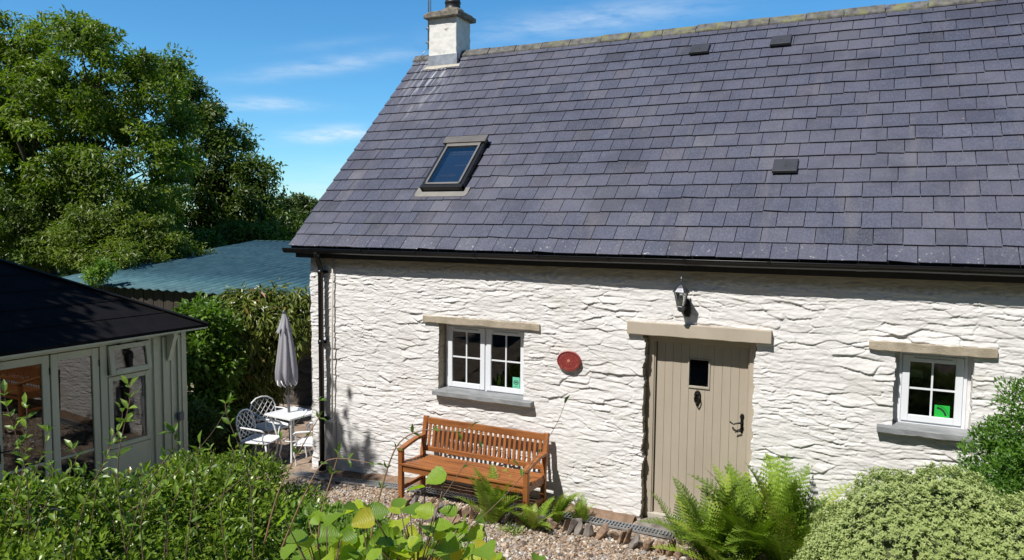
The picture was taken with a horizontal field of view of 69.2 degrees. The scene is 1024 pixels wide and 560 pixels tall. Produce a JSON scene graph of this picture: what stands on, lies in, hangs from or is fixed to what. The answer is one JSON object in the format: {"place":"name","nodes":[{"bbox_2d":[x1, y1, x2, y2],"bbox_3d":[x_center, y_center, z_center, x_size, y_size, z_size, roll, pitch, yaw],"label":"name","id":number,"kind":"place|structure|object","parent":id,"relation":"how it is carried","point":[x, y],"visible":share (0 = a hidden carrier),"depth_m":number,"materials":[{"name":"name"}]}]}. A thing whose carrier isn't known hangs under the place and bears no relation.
{"place":"outdoors","nodes":[
{"label":"outdoors","id":0,"kind":"place"},
{"bbox_2d":[188,414,325,487],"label":"patio","id":1,"kind":"structure","parent":0,"point":[301,426],"depth_m":11.18,"materials":[{"name":"grey stone"}]},
{"bbox_2d":[236,409,282,461],"bbox_3d":[-3.533,2.219,10.359,0.506,0.818,0.532,1,4,12],"label":"garden chair","id":2,"kind":"object","parent":1,"relation":"on","point":[262,439],"visible":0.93,"depth_m":10.35,"materials":[{"name":"white metal"}]},
{"bbox_2d":[249,396,287,456],"bbox_3d":[-3.595,2.166,11.068,0.506,0.818,0.532,4,5,38],"label":"garden chair","id":3,"kind":"object","parent":1,"relation":"on","point":[267,426],"visible":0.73,"depth_m":11.08,"materials":[{"name":"white metal"}]},
{"bbox_2d":[264,406,311,463],"bbox_3d":[-3.145,2.256,10.624,0.540,0.730,0.540,3,5,32],"label":"garden table","id":4,"kind":"object","parent":1,"relation":"on","point":[295,413],"visible":0.83,"depth_m":10.55,"materials":[{"name":"white metal"}]},
{"bbox_2d":[275,310,305,463],"bbox_3d":[-3.207,1.517,10.604,0.400,2.190,0.394,-1,3,26],"label":"garden umbrella","id":5,"kind":"object","parent":1,"relation":"on","point":[286,369],"visible":0.95,"depth_m":10.51,"materials":[{"name":"grey fabric"}]},
{"bbox_2d":[292,422,312,465],"bbox_3d":[-2.716,2.234,10.264,0.506,0.818,0.532,1,4,6],"label":"garden chair","id":6,"kind":"object","parent":1,"relation":"on","point":[307,443],"visible":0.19,"depth_m":10.14,"materials":[{"name":"white metal"}]},
{"bbox_2d":[4,259,804,559],"bbox_3d":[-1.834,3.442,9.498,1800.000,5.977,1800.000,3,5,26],"label":"ground","id":7,"kind":"structure","parent":0,"point":[64,463],"depth_m":7.59,"materials":[{"name":"beige gravel"}]},
{"bbox_2d":[0,185,75,273],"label":"bush","id":8,"kind":"object","parent":7,"relation":"on","point":[13,231],"visible":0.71,"depth_m":24.48,"materials":[{"name":"green plant"}]},
{"bbox_2d":[0,236,148,276],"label":"woodland","id":9,"kind":"object","parent":7,"relation":"on","point":[62,274],"depth_m":71.75,"materials":[{"name":"green plant"}]},
{"bbox_2d":[79,255,121,290],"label":"shrub","id":10,"kind":"object","parent":7,"relation":"on","point":[104,272],"visible":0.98,"depth_m":19.93,"materials":[{"name":"green plant"}]},
{"bbox_2d":[0,3,206,275],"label":"tree","id":11,"kind":"object","parent":7,"relation":"on","point":[78,165],"visible":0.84,"depth_m":26.56,"materials":[{"name":"green plant"}]},
{"bbox_2d":[0,259,208,521],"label":"summerhouse","id":12,"kind":"structure","parent":7,"relation":"on","point":[71,352],"depth_m":9.36,"materials":[{"name":"green paint"}]},
{"bbox_2d":[0,355,53,521],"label":"door","id":13,"kind":"structure","parent":12,"relation":"in","point":[43,360],"depth_m":8.29,"materials":[{"name":"green paint"}]},
{"bbox_2d":[3,416,118,488],"bbox_3d":[-5.622,2.374,9.174,0.515,0.900,2.000,3,5,26],"label":"indoor bench","id":14,"kind":"object","parent":12,"relation":"on","point":[89,462],"visible":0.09,"depth_m":9.37,"materials":[{"name":"brown wood"}]},
{"bbox_2d":[49,347,102,519],"bbox_3d":[-5.084,1.837,8.679,0.050,2.035,0.578,3,5,26],"label":"door","id":15,"kind":"structure","parent":12,"relation":"in","point":[92,352],"depth_m":8.60,"materials":[{"name":"green paint"}]},
{"bbox_2d":[108,370,150,449],"bbox_3d":[-4.775,1.609,9.261,0.040,0.890,0.560,3,5,26],"label":"window","id":16,"kind":"structure","parent":12,"relation":"in","point":[147,435],"depth_m":9.29,"materials":[{"name":"green paint"}]},
{"bbox_2d":[29,191,217,275],"bbox_3d":[-12.926,-0.101,24.311,6.049,5.660,3.802,0,4,-8],"label":"bush","id":17,"kind":"object","parent":7,"relation":"on","point":[79,250],"visible":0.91,"depth_m":24.06,"materials":[{"name":"green plant"}]},
{"bbox_2d":[0,375,260,559],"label":"shrub","id":18,"kind":"object","parent":7,"relation":"on","point":[30,512],"visible":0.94,"depth_m":3.71,"materials":[{"name":"green plant"}]},
{"bbox_2d":[0,458,326,559],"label":"shrub","id":19,"kind":"object","parent":7,"relation":"on","point":[44,545],"visible":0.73,"depth_m":4.24,"materials":[{"name":"green plant"}]},
{"bbox_2d":[138,226,229,261],"bbox_3d":[-13.343,0.200,30.054,4.180,4.808,2.439,1,4,2],"label":"shrub","id":20,"kind":"object","parent":7,"relation":"on","point":[211,240],"visible":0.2,"depth_m":29.62,"materials":[{"name":"green plant"}]},
{"bbox_2d":[62,240,310,352],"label":"barn","id":21,"kind":"structure","parent":7,"relation":"on","point":[168,284],"depth_m":21.30,"materials":[{"name":"teal metal"}]},
{"bbox_2d":[4,501,392,559],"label":"ground cover","id":22,"kind":"object","parent":7,"relation":"on","point":[150,528],"visible":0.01,"depth_m":5.69,"materials":[{"name":"green plant"}]},
{"bbox_2d":[170,291,248,427],"bbox_3d":[-5.001,1.462,12.209,1.250,2.484,2.141,-2,5,-30],"label":"shrub","id":23,"kind":"object","parent":7,"relation":"on","point":[213,372],"visible":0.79,"depth_m":11.73,"materials":[{"name":"green plant"}]},
{"bbox_2d":[187,395,254,455],"bbox_3d":[-4.391,2.219,10.930,1.053,1.071,1.229,3,5,26],"label":"shrub","id":24,"kind":"object","parent":7,"relation":"on","point":[218,437],"visible":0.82,"depth_m":10.75,"materials":[{"name":"green plant"}]},
{"bbox_2d":[139,62,307,240],"bbox_3d":[-12.896,-3.822,33.919,7.875,12.484,5.046,0,4,-6],"label":"tree","id":25,"kind":"object","parent":7,"relation":"on","point":[220,198],"visible":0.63,"depth_m":33.43,"materials":[{"name":"green plant"}]},
{"bbox_2d":[137,443,334,539],"bbox_3d":[-1.888,1.588,5.123,1.364,0.931,0.722,0,4,-6],"label":"shrub","id":26,"kind":"object","parent":7,"relation":"on","point":[271,470],"visible":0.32,"depth_m":5.09,"materials":[{"name":"green plant"}]},
{"bbox_2d":[200,218,291,244],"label":"shrub","id":27,"kind":"object","parent":7,"relation":"on","point":[245,232],"visible":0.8,"depth_m":30.69,"materials":[{"name":"green plant"}]},
{"bbox_2d":[215,276,311,426],"bbox_3d":[-4.374,1.291,12.915,1.946,2.644,2.448,3,5,26],"label":"shrub","id":28,"kind":"object","parent":7,"relation":"on","point":[261,315],"visible":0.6,"depth_m":12.63,"materials":[{"name":"green plant"}]},
{"bbox_2d":[264,346,311,405],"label":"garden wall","id":29,"kind":"structure","parent":7,"relation":"on","point":[301,392],"depth_m":14.21,"materials":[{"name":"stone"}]},
{"bbox_2d":[267,191,318,234],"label":"tree","id":30,"kind":"object","parent":7,"relation":"on","point":[299,202],"visible":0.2,"depth_m":60.82,"materials":[{"name":"green plant"}]},
{"bbox_2d":[128,395,569,559],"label":"shrub","id":31,"kind":"object","parent":7,"relation":"on","point":[464,466],"visible":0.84,"depth_m":3.00,"materials":[{"name":"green plant"}]},
{"bbox_2d":[263,411,480,549],"bbox_3d":[-0.637,0.934,3.306,0.964,0.669,0.316,3,5,26],"label":"shrub","id":32,"kind":"object","parent":7,"relation":"on","point":[332,472],"visible":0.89,"depth_m":3.38,"materials":[{"name":"green plant"}]},
{"bbox_2d":[266,497,488,559],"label":"shrub","id":33,"kind":"object","parent":7,"relation":"on","point":[341,522],"visible":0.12,"depth_m":4.22,"materials":[{"name":"green plant"}]},
{"bbox_2d":[388,495,399,506],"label":"edging stone","id":34,"kind":"object","parent":7,"relation":"on","point":[395,497],"visible":0.37,"depth_m":8.26,"materials":[{"name":"brown stone"}]},
{"bbox_2d":[403,495,411,506],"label":"edging stone","id":35,"kind":"object","parent":7,"relation":"on","point":[408,498],"visible":0.46,"depth_m":8.21,"materials":[{"name":"brown stone"}]},
{"bbox_2d":[273,466,545,559],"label":"leafy shrub","id":36,"kind":"object","parent":7,"relation":"on","point":[385,542],"visible":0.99,"depth_m":2.67,"materials":[{"name":"green plant"}]},
{"bbox_2d":[410,495,418,504],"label":"edging stone","id":37,"kind":"object","parent":7,"relation":"on","point":[415,498],"visible":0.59,"depth_m":8.12,"materials":[{"name":"grey stone"}]},
{"bbox_2d":[423,509,438,522],"bbox_3d":[-0.873,2.509,7.858,0.162,0.172,0.105,29,13,-7],"label":"garden stone","id":38,"kind":"object","parent":7,"relation":"on","point":[430,519],"visible":0.3,"depth_m":7.82,"materials":[{"name":"grey stone"}]},
{"bbox_2d":[435,502,443,512],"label":"edging stone","id":39,"kind":"object","parent":7,"relation":"on","point":[441,504],"visible":0.44,"depth_m":8.04,"materials":[{"name":"grey stone"}]},
{"bbox_2d":[148,476,737,559],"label":"gravel","id":40,"kind":"structure","parent":7,"relation":"on","point":[556,551],"depth_m":7.34,"materials":[{"name":"beige gravel"}]},
{"bbox_2d":[446,514,460,523],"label":"garden stone","id":41,"kind":"object","parent":7,"relation":"on","point":[456,520],"visible":0.41,"depth_m":7.77,"materials":[{"name":"brown stone"}]},
{"bbox_2d":[459,505,469,517],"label":"edging stone","id":42,"kind":"object","parent":7,"relation":"on","point":[464,511],"visible":0.66,"depth_m":7.96,"materials":[{"name":"brown stone"}]},
{"bbox_2d":[397,415,549,524],"bbox_3d":[-0.441,2.085,8.291,1.633,0.849,0.589,3,5,26],"label":"garden bench","id":43,"kind":"object","parent":7,"relation":"on","point":[422,464],"visible":0.96,"depth_m":8.35,"materials":[{"name":"brown wood"}]},
{"bbox_2d":[469,505,479,519],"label":"edging stone","id":44,"kind":"object","parent":7,"relation":"on","point":[473,513],"visible":0.8,"depth_m":7.86,"materials":[{"name":"brown stone"}]},
{"bbox_2d":[289,471,675,539],"bbox_3d":[-0.611,2.582,8.533,4.986,0.267,0.146,3,5,26],"label":"drain channel","id":45,"kind":"object","parent":7,"relation":"on","point":[648,531],"visible":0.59,"depth_m":8.49,"materials":[{"name":"black plastic"}]},
{"bbox_2d":[331,469,634,523],"bbox_3d":[-0.509,2.505,8.701,4.002,0.171,0.220,3,5,26],"label":"soil strip","id":46,"kind":"object","parent":7,"relation":"on","point":[594,512],"visible":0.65,"depth_m":8.73,"materials":[{"name":"soil"}]},
{"bbox_2d":[454,463,532,523],"bbox_3d":[-0.206,2.256,7.805,0.840,0.607,0.923,1,4,1],"label":"fern","id":47,"kind":"object","parent":7,"relation":"on","point":[489,496],"visible":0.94,"depth_m":7.73,"materials":[{"name":"green plant"}]},
{"bbox_2d":[500,509,516,523],"bbox_3d":[-0.045,2.497,7.785,0.142,0.279,0.063,-5,50,-54],"label":"edging stone","id":48,"kind":"object","parent":7,"relation":"on","point":[507,517],"visible":0.67,"depth_m":7.73,"materials":[{"name":"grey stone"}]},
{"bbox_2d":[495,520,525,535],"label":"lavender tuft","id":49,"kind":"object","parent":7,"relation":"on","point":[513,527],"visible":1,"depth_m":7.56,"materials":[{"name":"green plant"}]},
{"bbox_2d":[515,512,525,525],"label":"edging stone","id":50,"kind":"object","parent":7,"relation":"on","point":[517,520],"visible":0.42,"depth_m":7.70,"materials":[{"name":"brown stone"}]},
{"bbox_2d":[504,496,557,530],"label":"fern","id":51,"kind":"object","parent":7,"relation":"on","point":[530,518],"visible":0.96,"depth_m":7.63,"materials":[{"name":"green plant"}]},
{"bbox_2d":[537,515,547,528],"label":"edging stone","id":52,"kind":"object","parent":7,"relation":"on","point":[541,527],"visible":0.52,"depth_m":7.63,"materials":[{"name":"grey stone"}]},
{"bbox_2d":[548,520,557,531],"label":"edging stone","id":53,"kind":"object","parent":7,"relation":"on","point":[554,524],"visible":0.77,"depth_m":7.58,"materials":[{"name":"brown stone"}]},
{"bbox_2d":[550,489,580,523],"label":"fern","id":54,"kind":"object","parent":7,"relation":"on","point":[561,504],"visible":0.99,"depth_m":7.73,"materials":[{"name":"green plant"}]},
{"bbox_2d":[562,520,570,531],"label":"edging stone","id":55,"kind":"object","parent":7,"relation":"on","point":[566,525],"visible":0.73,"depth_m":7.56,"materials":[{"name":"brown stone"}]},
{"bbox_2d":[567,518,577,534],"bbox_3d":[0.597,2.515,7.523,0.070,0.242,0.143,34,10,22],"label":"edging stone","id":56,"kind":"object","parent":7,"relation":"on","point":[573,523],"visible":0.71,"depth_m":7.47,"materials":[{"name":"grey stone"}]},
{"bbox_2d":[574,518,582,536],"bbox_3d":[0.680,2.525,7.494,0.086,0.228,0.103,8,0,30],"label":"edging stone","id":57,"kind":"object","parent":7,"relation":"on","point":[578,529],"visible":0.76,"depth_m":7.46,"materials":[{"name":"grey stone"}]},
{"bbox_2d":[568,493,593,520],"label":"fern","id":58,"kind":"object","parent":7,"relation":"on","point":[581,509],"visible":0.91,"depth_m":7.76,"materials":[{"name":"green plant"}]},
{"bbox_2d":[583,523,593,536],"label":"edging stone","id":59,"kind":"object","parent":7,"relation":"on","point":[588,531],"visible":0.95,"depth_m":7.41,"materials":[{"name":"grey stone"}]},
{"bbox_2d":[595,523,608,539],"bbox_3d":[0.897,2.528,7.389,0.104,0.229,0.087,16,11,6],"label":"edging stone","id":60,"kind":"object","parent":7,"relation":"on","point":[602,532],"visible":0.77,"depth_m":7.36,"materials":[{"name":"brown stone"}]},
{"bbox_2d":[611,531,618,539],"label":"edging stone","id":61,"kind":"object","parent":7,"relation":"on","point":[614,534],"visible":0.75,"depth_m":7.34,"materials":[{"name":"brown stone"}]},
{"bbox_2d":[617,530,626,544],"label":"edging stone","id":62,"kind":"object","parent":7,"relation":"on","point":[622,535],"visible":0.79,"depth_m":7.25,"materials":[{"name":"brown stone"}]},
{"bbox_2d":[622,528,632,544],"bbox_3d":[1.129,2.536,7.266,0.058,0.253,0.105,28,13,23],"label":"edging stone","id":63,"kind":"object","parent":7,"relation":"on","point":[627,537],"visible":0.66,"depth_m":7.23,"materials":[{"name":"brown stone"}]},
{"bbox_2d":[628,533,639,549],"bbox_3d":[1.181,2.554,7.199,0.097,0.188,0.146,17,14,19],"label":"edging stone","id":64,"kind":"object","parent":7,"relation":"on","point":[634,542],"visible":0.97,"depth_m":7.16,"materials":[{"name":"grey stone"}]},
{"bbox_2d":[643,539,654,550],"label":"edging stone","id":65,"kind":"object","parent":7,"relation":"on","point":[647,545],"visible":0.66,"depth_m":7.09,"materials":[{"name":"brown stone"}]},
{"bbox_2d":[282,0,1023,531],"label":"cottage","id":66,"kind":"structure","parent":7,"relation":"on","point":[820,214],"depth_m":8.08,"materials":[{"name":"stone"}]},
{"bbox_2d":[417,0,430,61],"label":"aerial mast","id":67,"kind":"object","parent":66,"relation":"on","point":[428,28],"visible":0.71,"depth_m":11.90,"materials":[{"name":"grey metal"}]},
{"bbox_2d":[415,135,488,196],"bbox_3d":[-0.741,-1.479,9.589,0.765,0.835,0.755,3,5,26],"label":"roof window","id":68,"kind":"structure","parent":66,"relation":"in","point":[455,186],"depth_m":9.55,"materials":[{"name":"grey metal"}]},
{"bbox_2d":[423,315,539,406],"bbox_3d":[-0.348,0.915,8.653,1.531,0.942,0.289,3,5,26],"label":"window","id":69,"kind":"structure","parent":66,"relation":"in","point":[484,391],"depth_m":8.69,"materials":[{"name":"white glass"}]},
{"bbox_2d":[497,372,501,385],"bbox_3d":[-0.149,1.203,8.780,0.051,0.230,0.051,-1,4,-19],"label":"bottle","id":70,"kind":"object","parent":66,"relation":"in","point":[499,382],"visible":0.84,"depth_m":8.77,"materials":[{"name":"green glass"}]},
{"bbox_2d":[557,351,581,370],"bbox_3d":[0.622,0.883,8.081,0.276,0.216,0.040,3,5,26],"label":"plaque","id":71,"kind":"object","parent":66,"relation":"attached to","point":[569,361],"visible":1,"depth_m":8.06,"materials":[{"name":"red ceramic"}]},
{"bbox_2d":[673,276,690,316],"bbox_3d":[1.708,0.168,7.384,0.150,0.419,0.247,7,7,56],"label":"wall lantern","id":72,"kind":"object","parent":66,"relation":"attached to","point":[685,308],"depth_m":7.35,"materials":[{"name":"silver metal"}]},
{"bbox_2d":[654,342,748,516],"bbox_3d":[1.935,1.582,7.660,0.926,1.830,0.107,3,5,26],"label":"front door","id":73,"kind":"structure","parent":66,"relation":"in","point":[698,428],"depth_m":7.68,"materials":[{"name":"beige paint"}]},
{"bbox_2d":[869,340,997,442],"bbox_3d":[3.725,0.975,6.632,0.991,0.828,0.269,3,5,26],"label":"window","id":74,"kind":"structure","parent":66,"relation":"in","point":[939,426],"depth_m":6.63,"materials":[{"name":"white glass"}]},
{"bbox_2d":[655,541,663,554],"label":"edging stone","id":75,"kind":"object","parent":7,"relation":"on","point":[659,550],"visible":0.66,"depth_m":7.08,"materials":[{"name":"brown stone"}]},
{"bbox_2d":[638,517,685,531],"bbox_3d":[1.680,2.564,7.634,0.776,0.058,0.323,3,5,30],"label":"doorstep","id":76,"kind":"object","parent":7,"relation":"on","point":[651,524],"visible":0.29,"depth_m":7.70,"materials":[{"name":"grey stone"}]},
{"bbox_2d":[665,539,676,556],"bbox_3d":[1.509,2.551,7.029,0.062,0.231,0.128,20,18,36],"label":"edging stone","id":77,"kind":"object","parent":7,"relation":"on","point":[668,553],"visible":0.7,"depth_m":6.99,"materials":[{"name":"brown stone"}]},
{"bbox_2d":[651,492,704,545],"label":"fern","id":78,"kind":"object","parent":7,"relation":"on","point":[670,518],"visible":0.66,"depth_m":7.31,"materials":[{"name":"green plant"}]},
{"bbox_2d":[672,551,684,559],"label":"edging stone","id":79,"kind":"object","parent":7,"relation":"on","point":[677,554],"visible":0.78,"depth_m":6.93,"materials":[{"name":"brown stone"}]},
{"bbox_2d":[688,553,701,559],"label":"garden stone","id":80,"kind":"object","parent":7,"relation":"on","point":[691,558],"visible":0.49,"depth_m":6.78,"materials":[{"name":"brown stone"}]},
{"bbox_2d":[637,470,769,559],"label":"fern","id":81,"kind":"object","parent":7,"relation":"on","point":[696,521],"visible":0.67,"depth_m":6.90,"materials":[{"name":"green plant"}]},
{"bbox_2d":[651,519,767,559],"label":"fern","id":82,"kind":"object","parent":7,"relation":"on","point":[709,552],"visible":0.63,"depth_m":6.73,"materials":[{"name":"green plant"}]},
{"bbox_2d":[678,458,826,558],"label":"fern","id":83,"kind":"object","parent":7,"relation":"on","point":[732,520],"visible":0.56,"depth_m":6.74,"materials":[{"name":"green plant"}]},
{"bbox_2d":[686,453,854,559],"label":"fern","id":84,"kind":"object","parent":7,"relation":"on","point":[786,541],"visible":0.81,"depth_m":6.67,"materials":[{"name":"green plant"}]},
{"bbox_2d":[789,459,1023,559],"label":"shrub","id":85,"kind":"object","parent":7,"relation":"on","point":[897,516],"visible":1,"depth_m":4.67,"materials":[{"name":"green plant"}]},
{"bbox_2d":[946,367,1023,508],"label":"shrub","id":86,"kind":"object","parent":7,"relation":"on","point":[1004,466],"visible":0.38,"depth_m":5.60,"materials":[{"name":"green plant"}]},
{"bbox_2d":[0,0,925,226],"label":"sky","id":87,"kind":"structure","parent":0,"point":[312,77],"materials":[{"name":"blue"}]}
]}

